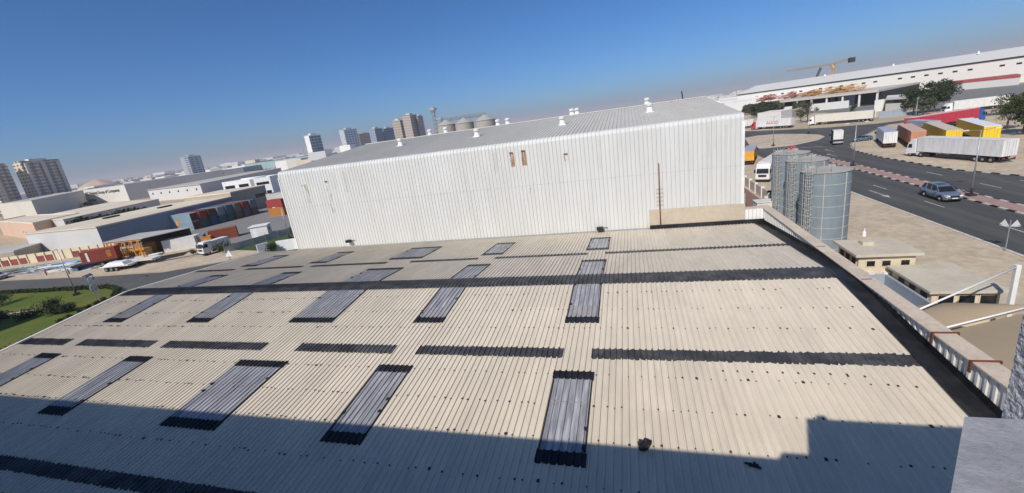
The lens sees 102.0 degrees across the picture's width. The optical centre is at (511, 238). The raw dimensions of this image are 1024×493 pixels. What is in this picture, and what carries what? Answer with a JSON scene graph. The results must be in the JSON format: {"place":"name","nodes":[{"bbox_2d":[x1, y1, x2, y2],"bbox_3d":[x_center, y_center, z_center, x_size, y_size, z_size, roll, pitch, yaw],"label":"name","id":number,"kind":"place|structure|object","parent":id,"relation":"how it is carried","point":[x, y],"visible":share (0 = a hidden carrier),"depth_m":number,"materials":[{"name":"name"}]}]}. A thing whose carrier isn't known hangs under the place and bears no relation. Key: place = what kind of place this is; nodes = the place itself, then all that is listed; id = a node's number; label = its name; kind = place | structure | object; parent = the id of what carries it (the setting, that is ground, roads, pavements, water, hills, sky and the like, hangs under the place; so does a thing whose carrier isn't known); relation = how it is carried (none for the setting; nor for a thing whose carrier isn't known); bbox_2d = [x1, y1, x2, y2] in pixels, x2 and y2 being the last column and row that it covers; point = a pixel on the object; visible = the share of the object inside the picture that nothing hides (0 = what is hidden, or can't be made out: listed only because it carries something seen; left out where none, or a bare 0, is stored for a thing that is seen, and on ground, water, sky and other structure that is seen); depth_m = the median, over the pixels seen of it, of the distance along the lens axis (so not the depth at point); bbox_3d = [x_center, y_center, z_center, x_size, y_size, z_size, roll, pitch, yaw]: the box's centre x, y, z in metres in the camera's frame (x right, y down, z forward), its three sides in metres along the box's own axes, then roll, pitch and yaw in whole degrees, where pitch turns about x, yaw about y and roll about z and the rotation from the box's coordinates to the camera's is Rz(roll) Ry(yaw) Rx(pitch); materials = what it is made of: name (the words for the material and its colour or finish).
{"place":"outdoors","nodes":[
{"label":"outdoors","id":0,"kind":"place"},
{"bbox_2d":[0,288,111,349],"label":"grass","id":1,"kind":"structure","parent":0,"point":[12,331],"depth_m":65.53,"materials":[{"name":"plant"}]},
{"bbox_2d":[78,179,119,188],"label":"sand hill","id":2,"kind":"structure","parent":0,"point":[96,182],"depth_m":1038.87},
{"bbox_2d":[0,245,257,279],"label":"yard sand","id":3,"kind":"structure","parent":0,"point":[188,259],"depth_m":87.66,"materials":[{"name":"sand"}]},
{"bbox_2d":[0,243,43,257],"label":"building","id":4,"kind":"structure","parent":3,"relation":"on","point":[18,249],"depth_m":114.42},
{"bbox_2d":[0,242,115,266],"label":"boundary wall","id":5,"kind":"structure","parent":3,"relation":"on","point":[37,257],"depth_m":109.08,"materials":[{"name":"beige paint"}]},
{"bbox_2d":[1,255,158,274],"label":"scrap metal","id":6,"kind":"object","parent":3,"relation":"on","point":[41,269],"visible":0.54,"depth_m":96.48,"materials":[{"name":"metal"}]},
{"bbox_2d":[70,256,122,270],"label":"trailer","id":7,"kind":"object","parent":3,"relation":"on","point":[78,266],"visible":0.64,"depth_m":91.69,"materials":[{"name":"metal"}]},
{"bbox_2d":[78,245,121,263],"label":"container","id":8,"kind":"object","parent":7,"relation":"on","point":[99,254],"visible":1,"depth_m":91.47,"materials":[{"name":"metal"}]},
{"bbox_2d":[100,259,138,271],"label":"flatbed trailer","id":9,"kind":"object","parent":3,"relation":"on","point":[110,266],"visible":1,"depth_m":85.48,"materials":[{"name":"white paint"}]},
{"bbox_2d":[129,255,161,265],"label":"flatbed trailer","id":10,"kind":"object","parent":3,"relation":"on","point":[145,259],"visible":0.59,"depth_m":88.03,"materials":[{"name":"white paint"}]},
{"bbox_2d":[102,227,191,257],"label":"open shed","id":11,"kind":"structure","parent":3,"relation":"on","point":[144,237],"depth_m":97.06,"materials":[{"name":"orange paint"}]},
{"bbox_2d":[161,233,200,251],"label":"container","id":12,"kind":"object","parent":3,"relation":"on","point":[179,243],"visible":0.87,"depth_m":98.36,"materials":[{"name":"metal"}]},
{"bbox_2d":[195,236,232,254],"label":"box truck","id":13,"kind":"object","parent":3,"relation":"on","point":[203,247],"visible":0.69,"depth_m":88.35,"materials":[{"name":"white metal"}]},
{"bbox_2d":[0,251,271,292],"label":"road","id":14,"kind":"structure","parent":0,"point":[128,282],"depth_m":79.19,"materials":[{"name":"asphalt"}]},
{"bbox_2d":[237,233,297,250],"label":"grass","id":15,"kind":"structure","parent":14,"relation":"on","point":[253,247],"depth_m":92.39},
{"bbox_2d":[122,207,290,246],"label":"yard paving","id":16,"kind":"structure","parent":0,"point":[263,216],"depth_m":124.30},
{"bbox_2d":[23,196,231,251],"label":"warehouse","id":17,"kind":"structure","parent":16,"relation":"on","point":[96,231],"depth_m":118.91,"materials":[{"name":"metal"}]},
{"bbox_2d":[172,220,201,229],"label":"container","id":18,"kind":"object","parent":16,"relation":"on","point":[195,225],"visible":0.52,"depth_m":127.93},
{"bbox_2d":[169,212,198,223],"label":"container","id":19,"kind":"object","parent":18,"relation":"on","point":[186,217],"visible":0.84,"depth_m":127.47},
{"bbox_2d":[207,225,238,238],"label":"container","id":20,"kind":"object","parent":16,"relation":"on","point":[230,231],"visible":0.76,"depth_m":104.11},
{"bbox_2d":[223,227,292,252],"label":"fence","id":21,"kind":"object","parent":16,"relation":"on","point":[253,241],"visible":0.61,"depth_m":93.16,"materials":[{"name":"metal"}]},
{"bbox_2d":[248,222,272,237],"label":"site hut","id":22,"kind":"object","parent":16,"relation":"on","point":[257,230],"visible":0.89,"depth_m":100.48,"materials":[{"name":"white paint"}]},
{"bbox_2d":[268,207,286,215],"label":"container","id":23,"kind":"object","parent":16,"relation":"on","point":[275,212],"visible":0.62,"depth_m":132.65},
{"bbox_2d":[266,198,284,208],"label":"container","id":24,"kind":"object","parent":23,"relation":"on","point":[278,202],"visible":0.73,"depth_m":131.92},
{"bbox_2d":[183,185,266,208],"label":"warehouse","id":25,"kind":"structure","parent":0,"point":[258,193],"depth_m":154.86,"materials":[{"name":"metal"}]},
{"bbox_2d":[0,205,1010,492],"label":"warehouse","id":26,"kind":"structure","parent":0,"point":[784,353],"depth_m":12.88,"materials":[{"name":"white paint"}]},
{"bbox_2d":[637,438,651,450],"bbox_3d":[3.069,4.781,9.655,0.389,0.219,0.287,-18,18,-32],"label":"tar rag","id":27,"kind":"object","parent":26,"relation":"on","point":[644,444],"visible":1,"depth_m":9.57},
{"bbox_2d":[0,82,1023,280],"bbox_3d":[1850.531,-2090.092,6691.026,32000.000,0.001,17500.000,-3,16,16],"label":"ground","id":28,"kind":"structure","parent":0,"point":[6,240],"depth_m":166.77,"materials":[{"name":"sand"}]},
{"bbox_2d":[0,163,21,215],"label":"tower block","id":29,"kind":"structure","parent":28,"relation":"on","point":[9,191],"depth_m":402.81,"materials":[{"name":"white paint"}]},
{"bbox_2d":[0,306,47,322],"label":"hedge","id":30,"kind":"object","parent":28,"relation":"on","point":[3,314],"visible":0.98,"depth_m":62.44,"materials":[{"name":"green plant"}]},
{"bbox_2d":[0,213,77,238],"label":"building","id":31,"kind":"structure","parent":28,"relation":"on","point":[18,226],"depth_m":172.67,"materials":[{"name":"beige paint"}]},
{"bbox_2d":[11,158,71,197],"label":"tower block","id":32,"kind":"structure","parent":28,"relation":"on","point":[40,176],"depth_m":435.27,"materials":[{"name":"white paint"}]},
{"bbox_2d":[0,190,88,218],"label":"factory","id":33,"kind":"structure","parent":28,"relation":"on","point":[55,203],"depth_m":269.68,"materials":[{"name":"metal"}]},
{"bbox_2d":[30,296,64,309],"bbox_3d":[-71.312,10.153,63.780,3.473,2.360,3.729,-3,16,16],"label":"shrub","id":34,"kind":"object","parent":28,"relation":"on","point":[51,303],"visible":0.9,"depth_m":63.55,"materials":[{"name":"green plant"}]},
{"bbox_2d":[51,302,77,314],"bbox_3d":[-66.570,10.294,61.657,2.318,1.623,2.476,-3,16,16],"label":"shrub","id":35,"kind":"object","parent":28,"relation":"on","point":[67,307],"visible":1,"depth_m":61.45,"materials":[{"name":"green plant"}]},
{"bbox_2d":[23,199,159,226],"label":"warehouse","id":36,"kind":"structure","parent":28,"relation":"on","point":[98,209],"depth_m":181.00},
{"bbox_2d":[79,170,223,203],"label":"factory","id":37,"kind":"structure","parent":28,"relation":"on","point":[125,192],"depth_m":355.19,"materials":[{"name":"metal"}]},
{"bbox_2d":[179,154,205,174],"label":"tower block","id":38,"kind":"structure","parent":28,"relation":"on","point":[192,164],"depth_m":709.55,"materials":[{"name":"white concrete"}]},
{"bbox_2d":[148,168,280,200],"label":"warehouse","id":39,"kind":"structure","parent":28,"relation":"on","point":[177,191],"depth_m":284.13,"materials":[{"name":"white metal"}]},
{"bbox_2d":[222,165,261,173],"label":"warehouse","id":40,"kind":"structure","parent":28,"relation":"on","point":[244,169],"depth_m":582.04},
{"bbox_2d":[222,175,265,189],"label":"office block","id":41,"kind":"structure","parent":28,"relation":"on","point":[240,183],"depth_m":203.36,"materials":[{"name":"white paint"}]},
{"bbox_2d":[253,174,280,193],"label":"office block","id":42,"kind":"structure","parent":28,"relation":"on","point":[270,183],"depth_m":190.51,"materials":[{"name":"white paint"}]},
{"bbox_2d":[244,155,308,169],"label":"warehouse","id":43,"kind":"structure","parent":28,"relation":"on","point":[270,164],"depth_m":600.87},
{"bbox_2d":[275,238,296,250],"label":"boundary wall","id":44,"kind":"structure","parent":28,"relation":"on","point":[286,244],"depth_m":82.13,"materials":[{"name":"white paint"}]},
{"bbox_2d":[304,133,323,152],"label":"tower block","id":45,"kind":"structure","parent":28,"relation":"on","point":[313,141],"depth_m":494.11,"materials":[{"name":"white concrete"}]},
{"bbox_2d":[308,150,332,161],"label":"podium","id":46,"kind":"object","parent":28,"relation":"on","point":[313,156],"visible":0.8,"depth_m":481.58,"materials":[{"name":"white paint"}]},
{"bbox_2d":[339,128,359,147],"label":"tower block","id":47,"kind":"structure","parent":28,"relation":"on","point":[348,136],"depth_m":658.15,"materials":[{"name":"glass"}]},
{"bbox_2d":[358,132,370,145],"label":"tower block","id":48,"kind":"structure","parent":28,"relation":"on","point":[364,138],"depth_m":701.48,"materials":[{"name":"white paint"}]},
{"bbox_2d":[368,127,383,142],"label":"tower block","id":49,"kind":"structure","parent":28,"relation":"on","point":[376,134],"depth_m":648.83,"materials":[{"name":"blue glass"}]},
{"bbox_2d":[382,127,395,140],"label":"tower block","id":50,"kind":"structure","parent":28,"relation":"on","point":[388,133],"depth_m":675.33,"materials":[{"name":"blue glass"}]},
{"bbox_2d":[392,119,405,138],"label":"tower block","id":51,"kind":"structure","parent":28,"relation":"on","point":[398,128],"depth_m":561.53,"materials":[{"name":"white paint"}]},
{"bbox_2d":[402,113,418,137],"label":"tower block","id":52,"kind":"structure","parent":28,"relation":"on","point":[410,124],"depth_m":565.27,"materials":[{"name":"white paint"}]},
{"bbox_2d":[416,114,425,135],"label":"tower block","id":53,"kind":"structure","parent":28,"relation":"on","point":[420,124],"depth_m":580.41,"materials":[{"name":"white paint"}]},
{"bbox_2d":[437,120,455,133],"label":"grain silo","id":54,"kind":"object","parent":28,"relation":"on","point":[450,125],"visible":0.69,"depth_m":178.46,"materials":[{"name":"metal"}]},
{"bbox_2d":[455,118,473,130],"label":"grain silo","id":55,"kind":"object","parent":28,"relation":"on","point":[463,124],"visible":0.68,"depth_m":177.14,"materials":[{"name":"metal"}]},
{"bbox_2d":[475,114,495,127],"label":"grain silo","id":56,"kind":"object","parent":28,"relation":"on","point":[485,120],"visible":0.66,"depth_m":175.28,"materials":[{"name":"metal"}]},
{"bbox_2d":[20,52,972,198],"bbox_3d":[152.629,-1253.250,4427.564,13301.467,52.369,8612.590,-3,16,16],"label":"distant town","id":57,"kind":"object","parent":28,"relation":"on","point":[731,100],"visible":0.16,"depth_m":768.86},
{"bbox_2d":[277,96,763,249],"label":"warehouse","id":58,"kind":"structure","parent":28,"relation":"on","point":[679,163],"depth_m":27.85,"materials":[{"name":"white paint"}]},
{"bbox_2d":[744,145,757,164],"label":"box truck","id":59,"kind":"object","parent":28,"relation":"on","point":[750,153],"visible":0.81,"depth_m":104.58,"materials":[{"name":"orange paint"}]},
{"bbox_2d":[750,102,766,115],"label":"tree","id":60,"kind":"object","parent":28,"relation":"on","point":[759,107],"visible":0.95,"depth_m":279.48,"materials":[{"name":"green plant"}]},
{"bbox_2d":[744,112,827,130],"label":"sandy verge","id":61,"kind":"structure","parent":28,"relation":"on","point":[754,118],"depth_m":223.41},
{"bbox_2d":[751,117,793,129],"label":"semi truck","id":62,"kind":"object","parent":61,"relation":"on","point":[777,123],"visible":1,"depth_m":187.34,"materials":[{"name":"white paint"}]},
{"bbox_2d":[757,109,791,119],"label":"building","id":63,"kind":"structure","parent":61,"relation":"on","point":[784,113],"depth_m":225.89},
{"bbox_2d":[776,82,920,110],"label":"open shed","id":64,"kind":"structure","parent":61,"relation":"on","point":[865,96],"depth_m":256.56,"materials":[{"name":"white metal"}]},
{"bbox_2d":[823,83,868,93],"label":"timber stack","id":65,"kind":"object","parent":64,"relation":"on","point":[848,87],"visible":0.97,"depth_m":273.95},
{"bbox_2d":[795,101,818,121],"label":"tree","id":66,"kind":"object","parent":28,"relation":"on","point":[807,105],"visible":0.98,"depth_m":194.50,"materials":[{"name":"green plant"}]},
{"bbox_2d":[786,57,855,74],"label":"tower crane","id":67,"kind":"object","parent":28,"relation":"on","point":[849,59],"visible":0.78,"depth_m":389.76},
{"bbox_2d":[808,110,874,125],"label":"semi truck","id":68,"kind":"object","parent":28,"relation":"on","point":[863,116],"visible":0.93,"depth_m":170.24,"materials":[{"name":"white paint"}]},
{"bbox_2d":[737,46,1023,98],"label":"warehouse","id":69,"kind":"structure","parent":28,"relation":"on","point":[978,64],"depth_m":301.50,"materials":[{"name":"white metal"}]},
{"bbox_2d":[744,163,1023,319],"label":"sandy verge","id":70,"kind":"structure","parent":28,"relation":"on","point":[935,244],"depth_m":44.50,"materials":[{"name":"sand"}]},
{"bbox_2d":[744,175,770,198],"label":"boundary wall","id":71,"kind":"structure","parent":70,"relation":"on","point":[759,190],"depth_m":74.73,"materials":[{"name":"beige paint"}]},
{"bbox_2d":[754,150,784,181],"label":"semi truck","id":72,"kind":"object","parent":70,"relation":"on","point":[762,171],"visible":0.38,"depth_m":83.36,"materials":[{"name":"white paint"}]},
{"bbox_2d":[771,146,810,214],"bbox_3d":[38.646,-7.897,57.960,4.724,10.109,4.480,-3,16,16],"label":"silo","id":73,"kind":"object","parent":70,"relation":"on","point":[778,176],"visible":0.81,"depth_m":56.87,"materials":[{"name":"grey metal"}]},
{"bbox_2d":[783,153,829,223],"bbox_3d":[36.390,-5.811,51.651,4.816,10.059,4.580,-3,16,16],"label":"silo","id":74,"kind":"object","parent":70,"relation":"on","point":[793,167],"visible":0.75,"depth_m":50.56,"materials":[{"name":"grey metal"}]},
{"bbox_2d":[797,161,853,251],"bbox_3d":[33.321,-3.401,44.584,4.853,10.009,4.620,-3,16,16],"label":"silo","id":75,"kind":"object","parent":70,"relation":"on","point":[824,192],"visible":0.87,"depth_m":42.85,"materials":[{"name":"grey metal"}]},
{"bbox_2d":[833,238,924,275],"bbox_3d":[30.916,2.422,35.455,4.500,4.350,4.150,-3,16,16],"label":"service hut","id":76,"kind":"object","parent":70,"relation":"on","point":[874,256],"visible":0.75,"depth_m":33.97,"materials":[{"name":"beige paint"}]},
{"bbox_2d":[851,191,1023,257],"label":"kerb","id":77,"kind":"structure","parent":70,"relation":"on","point":[986,242],"depth_m":46.84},
{"bbox_2d":[886,263,1008,329],"bbox_3d":[31.724,4.265,30.743,4.300,3.100,5.200,-3,16,16],"label":"service hut","id":78,"kind":"object","parent":70,"relation":"on","point":[932,282],"visible":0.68,"depth_m":29.39,"materials":[{"name":"beige paint"}]},
{"bbox_2d":[957,294,976,302],"bbox_3d":[31.092,4.165,28.357,0.970,0.740,0.058,-3,16,16],"label":"window","id":79,"kind":"structure","parent":78,"relation":"in","point":[963,298],"depth_m":28.32,"materials":[{"name":"glass"}]},
{"bbox_2d":[978,294,998,303],"bbox_3d":[32.193,4.100,28.032,0.970,0.740,0.058,-3,16,16],"label":"window","id":80,"kind":"structure","parent":78,"relation":"in","point":[983,298],"depth_m":27.99,"materials":[{"name":"glass"}]},
{"bbox_2d":[917,264,1023,370],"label":"shade canopy","id":81,"kind":"object","parent":70,"relation":"on","point":[997,339],"visible":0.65,"depth_m":23.31,"materials":[{"name":"beige fabric"}]},
{"bbox_2d":[997,220,1021,250],"bbox_3d":[47.064,-0.299,39.334,0.198,3.160,1.600,-19,19,-35],"label":"warning sign","id":82,"kind":"object","parent":70,"relation":"on","point":[1016,223],"visible":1,"depth_m":39.17,"materials":[{"name":"metal"}]},
{"bbox_2d":[878,109,906,118],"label":"boundary wall","id":83,"kind":"structure","parent":28,"relation":"on","point":[893,113],"depth_m":168.43,"materials":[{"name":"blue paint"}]},
{"bbox_2d":[885,95,906,110],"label":"building","id":84,"kind":"structure","parent":28,"relation":"on","point":[891,101],"depth_m":191.43,"materials":[{"name":"white paint"}]},
{"bbox_2d":[897,86,934,114],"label":"tree","id":85,"kind":"object","parent":28,"relation":"on","point":[913,93],"visible":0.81,"depth_m":164.44,"materials":[{"name":"green plant"}]},
{"bbox_2d":[910,96,938,114],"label":"tree","id":86,"kind":"object","parent":28,"relation":"on","point":[925,103],"visible":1,"depth_m":157.45,"materials":[{"name":"green plant"}]},
{"bbox_2d":[849,124,1023,176],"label":"kerb","id":87,"kind":"structure","parent":28,"relation":"on","point":[930,165],"depth_m":77.95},
{"bbox_2d":[852,114,1023,174],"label":"truck lot","id":88,"kind":"structure","parent":28,"relation":"on","point":[898,151],"depth_m":85.97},
{"bbox_2d":[875,126,897,147],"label":"box truck","id":89,"kind":"object","parent":88,"relation":"on","point":[885,135],"visible":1,"depth_m":100.98,"materials":[{"name":"white paint"}]},
{"bbox_2d":[896,123,926,145],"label":"semi truck","id":90,"kind":"object","parent":88,"relation":"on","point":[909,132],"visible":0.48,"depth_m":99.51,"materials":[{"name":"orange paint"}]},
{"bbox_2d":[921,121,962,136],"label":"semi truck","id":91,"kind":"object","parent":88,"relation":"on","point":[935,128],"visible":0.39,"depth_m":95.58,"materials":[{"name":"yellow paint"}]},
{"bbox_2d":[904,107,986,123],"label":"semi truck","id":92,"kind":"object","parent":88,"relation":"on","point":[950,117],"visible":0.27,"depth_m":121.67,"materials":[{"name":"red paint"}]},
{"bbox_2d":[905,136,1019,162],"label":"semi truck","id":93,"kind":"object","parent":88,"relation":"on","point":[992,149],"visible":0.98,"depth_m":76.84,"materials":[{"name":"white paint"}]},
{"bbox_2d":[953,118,1001,137],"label":"semi truck","id":94,"kind":"object","parent":88,"relation":"on","point":[970,124],"visible":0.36,"depth_m":92.55,"materials":[{"name":"yellow paint"}]},
{"bbox_2d":[918,78,963,111],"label":"tree","id":95,"kind":"object","parent":28,"relation":"on","point":[943,90],"visible":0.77,"depth_m":160.72,"materials":[{"name":"green plant"}]},
{"bbox_2d":[941,95,1010,111],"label":"semi truck","id":96,"kind":"object","parent":28,"relation":"on","point":[985,102],"visible":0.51,"depth_m":150.49,"materials":[{"name":"white paint"}]},
{"bbox_2d":[935,74,1020,89],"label":"annex","id":97,"kind":"object","parent":28,"relation":"on","point":[996,81],"visible":0.75,"depth_m":255.21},
{"bbox_2d":[991,94,1020,128],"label":"tree","id":98,"kind":"object","parent":28,"relation":"on","point":[1001,103],"visible":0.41,"depth_m":103.29,"materials":[{"name":"green plant"}]},
{"bbox_2d":[999,92,1023,133],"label":"tree","id":99,"kind":"object","parent":28,"relation":"on","point":[1019,105],"visible":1,"depth_m":93.71,"materials":[{"name":"green plant"}]},
{"bbox_2d":[0,0,1023,192],"label":"sky","id":100,"kind":"structure","parent":0,"point":[111,90],"materials":[{"name":"blue"}]},
{"bbox_2d":[744,188,758,206],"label":"path","id":101,"kind":"structure","parent":0,"point":[750,197],"depth_m":72.50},
{"bbox_2d":[745,112,1023,254],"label":"road","id":102,"kind":"structure","parent":0,"point":[976,219],"depth_m":63.03,"materials":[{"name":"asphalt"}]},
{"bbox_2d":[745,134,824,147],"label":"sand island","id":103,"kind":"structure","parent":102,"relation":"on","point":[766,141],"depth_m":143.90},
{"bbox_2d":[829,129,844,144],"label":"box truck","id":104,"kind":"object","parent":102,"relation":"on","point":[836,135],"visible":1,"depth_m":116.87,"materials":[{"name":"white paint"}]},
{"bbox_2d":[782,148,1023,214],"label":"kerb","id":105,"kind":"structure","parent":102,"relation":"on","point":[1011,210],"depth_m":65.17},
{"bbox_2d":[784,149,1023,212],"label":"median paving","id":106,"kind":"structure","parent":102,"relation":"on","point":[1004,204],"depth_m":66.81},
{"bbox_2d":[961,126,1002,196],"bbox_3d":[62.424,-10.201,55.758,4.100,9.000,0.840,-3,16,16],"label":"street lamp","id":107,"kind":"object","parent":106,"relation":"on","point":[971,193],"visible":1,"depth_m":55.77,"materials":[{"name":"metal"}]},
{"bbox_2d":[920,182,962,201],"bbox_3d":[59.820,-6.603,57.750,2.508,2.012,5.742,-3,16,18],"label":"suv","id":108,"kind":"object","parent":102,"relation":"on","point":[940,191],"visible":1,"depth_m":57.03,"materials":[{"name":"metal"}]},
{"bbox_2d":[871,274,931,305],"bbox_3d":[28.624,4.930,31.430,2.500,2.300,6.400,-3,16,16],"label":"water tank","id":109,"kind":"object","parent":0,"point":[904,291],"visible":0.06,"depth_m":31.52,"materials":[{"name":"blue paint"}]},
{"bbox_2d":[809,83,1023,112],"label":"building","id":110,"kind":"structure","parent":0,"point":[986,92],"depth_m":223.79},
{"bbox_2d":[951,312,1023,492],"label":"office building","id":111,"kind":"structure","parent":0,"point":[990,457],"depth_m":0.50,"materials":[{"name":"grey concrete"}]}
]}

